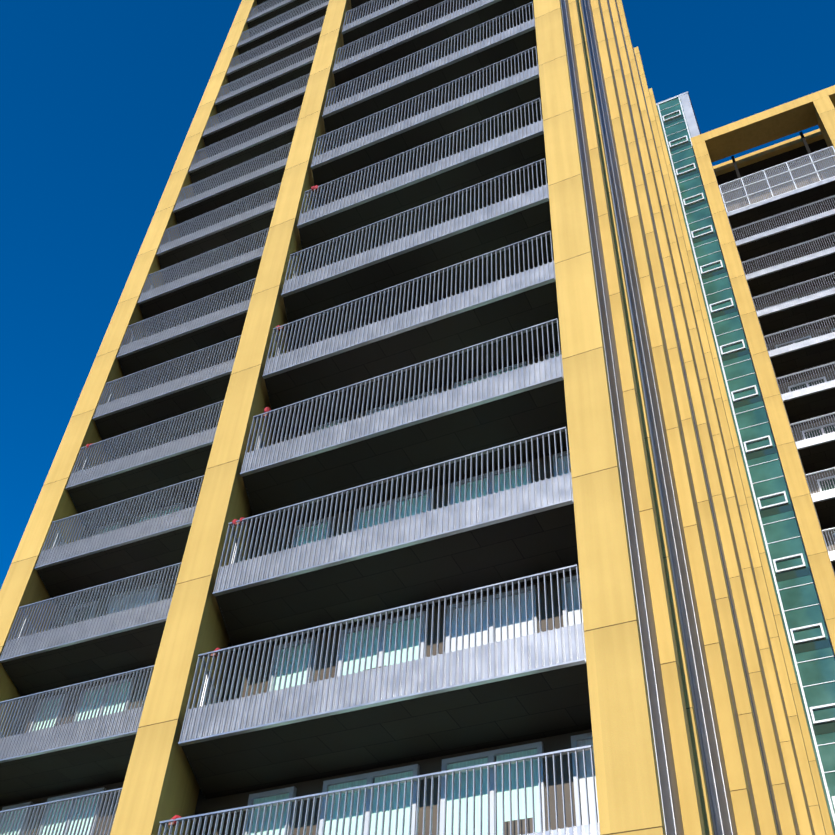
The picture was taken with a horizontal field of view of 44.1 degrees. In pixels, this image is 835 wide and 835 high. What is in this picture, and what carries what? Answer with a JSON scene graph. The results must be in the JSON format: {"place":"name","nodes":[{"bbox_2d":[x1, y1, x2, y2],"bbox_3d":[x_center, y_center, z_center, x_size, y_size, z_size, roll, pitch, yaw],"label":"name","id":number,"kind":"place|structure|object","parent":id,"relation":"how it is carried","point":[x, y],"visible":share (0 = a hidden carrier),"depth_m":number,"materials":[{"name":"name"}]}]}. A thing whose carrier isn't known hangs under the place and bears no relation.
{"place":"outdoors","nodes":[
{"label":"outdoors","id":0,"kind":"place"},
{"bbox_2d":[53,665,532,834],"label":"balcony furniture","id":1,"kind":"object","parent":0,"point":[522,826],"visible":0.02,"depth_m":14.79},
{"bbox_2d":[0,0,834,589],"label":"sky","id":2,"kind":"structure","parent":0,"point":[100,100],"materials":[{"name":"blue"}]},
{"bbox_2d":[657,98,834,833],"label":"glass curtain wall","id":3,"kind":"structure","parent":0,"point":[817,671],"depth_m":46.83,"materials":[{"name":"teal glass"}]},
{"bbox_2d":[656,96,834,824],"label":"white link frames","id":4,"kind":"structure","parent":3,"relation":"attached to","point":[762,528],"depth_m":48.22,"materials":[{"name":"white metal"}]},
{"bbox_2d":[663,115,834,734],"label":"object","id":5,"kind":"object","parent":3,"relation":"attached to","point":[825,728],"visible":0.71,"depth_m":47.81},
{"bbox_3d":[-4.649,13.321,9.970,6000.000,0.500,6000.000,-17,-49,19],"label":"ground","id":6,"kind":"structure","parent":0,"visible":0},
{"bbox_2d":[0,0,834,834],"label":"tower precast piers and fins","id":7,"kind":"object","parent":6,"relation":"on","point":[160,782],"visible":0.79,"depth_m":24.50,"materials":[{"name":"yellow concrete"}]},
{"bbox_2d":[0,154,834,834],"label":"wall","id":8,"kind":"structure","parent":6,"relation":"on","point":[316,786],"depth_m":20.38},
{"bbox_2d":[0,355,558,834],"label":"mint window blinds","id":9,"kind":"object","parent":8,"relation":"attached to","point":[470,783],"depth_m":18.00,"materials":[{"name":"white fabric"}]},
{"bbox_2d":[111,395,598,824],"bbox_3d":[-2.241,-12.323,42.197,2.790,65.510,17.923,36,-54,-28],"label":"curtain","id":10,"kind":"object","parent":8,"relation":"attached to","point":[579,743],"visible":0.02,"depth_m":18.93,"materials":[{"name":"white fabric"}]},
{"bbox_2d":[0,287,834,834],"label":"tower window frames","id":11,"kind":"structure","parent":8,"relation":"attached to","point":[488,755],"depth_m":19.28,"materials":[{"name":"grey metal"}]},
{"bbox_2d":[72,330,834,783],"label":"tower window glass","id":12,"kind":"object","parent":11,"relation":"in","point":[818,432],"visible":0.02,"depth_m":48.91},
{"bbox_2d":[0,0,834,805],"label":"balcony soffits","id":13,"kind":"object","parent":8,"relation":"attached to","point":[524,708],"visible":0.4,"depth_m":25.93,"materials":[{"name":"black concrete"}]},
{"bbox_2d":[0,0,598,834],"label":"tower balcony bars","id":14,"kind":"object","parent":13,"relation":"on","point":[30,626],"visible":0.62,"depth_m":24.72,"materials":[{"name":"grey metal"}]},
{"bbox_2d":[0,0,599,834],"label":"balcony parapet","id":15,"kind":"structure","parent":13,"relation":"attached to","point":[444,230],"depth_m":23.76,"materials":[{"name":"grey metal"}]},
{"bbox_2d":[85,189,316,826],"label":"rail planter pots","id":16,"kind":"object","parent":15,"relation":"on","point":[211,655],"visible":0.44,"depth_m":21.20,"materials":[{"name":"brown ceramic"}]},
{"bbox_2d":[86,185,317,823],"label":"red rail planters","id":17,"kind":"object","parent":16,"relation":"in","point":[266,409],"visible":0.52,"depth_m":21.27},
{"bbox_2d":[561,0,732,834],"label":"tower side seams","id":18,"kind":"object","parent":8,"relation":"attached to","point":[628,476],"visible":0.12,"depth_m":20.08,"materials":[{"name":"silver metal"}]},
{"bbox_2d":[561,0,814,834],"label":"brushed tower cladding","id":19,"kind":"structure","parent":8,"relation":"attached to","point":[662,766],"depth_m":23.28,"materials":[{"name":"metal"}]},
{"bbox_2d":[656,91,700,137],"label":"grey link panels","id":20,"kind":"object","parent":6,"relation":"on","point":[692,122],"visible":0.17,"depth_m":70.12,"materials":[{"name":"grey metal"}]},
{"bbox_2d":[581,0,779,834],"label":"tower downpipes","id":21,"kind":"object","parent":6,"relation":"on","point":[680,612],"visible":0.5,"depth_m":23.61,"materials":[{"name":"grey metal"}]},
{"bbox_2d":[690,85,834,652],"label":"building frame","id":22,"kind":"object","parent":6,"relation":"on","point":[773,124],"visible":1,"depth_m":58.49,"materials":[{"name":"yellow paint"}]},
{"bbox_2d":[719,146,834,212],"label":"tower roof frames","id":23,"kind":"structure","parent":22,"relation":"attached to","point":[764,170],"depth_m":60.13,"materials":[{"name":"grey metal"}]},
{"bbox_2d":[721,148,834,211],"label":"mesh panel","id":24,"kind":"object","parent":23,"relation":"attached to","point":[779,179],"visible":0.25,"depth_m":60.01,"materials":[{"name":"grey metal"}]},
{"bbox_2d":[727,177,834,561],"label":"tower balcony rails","id":25,"kind":"object","parent":22,"relation":"attached to","point":[785,307],"visible":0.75,"depth_m":52.78,"materials":[{"name":"grey metal"}]},
{"bbox_2d":[732,196,834,558],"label":"tower balcony bars","id":26,"kind":"object","parent":25,"relation":"on","point":[802,326],"visible":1,"depth_m":52.51,"materials":[{"name":"grey metal"}]}
]}

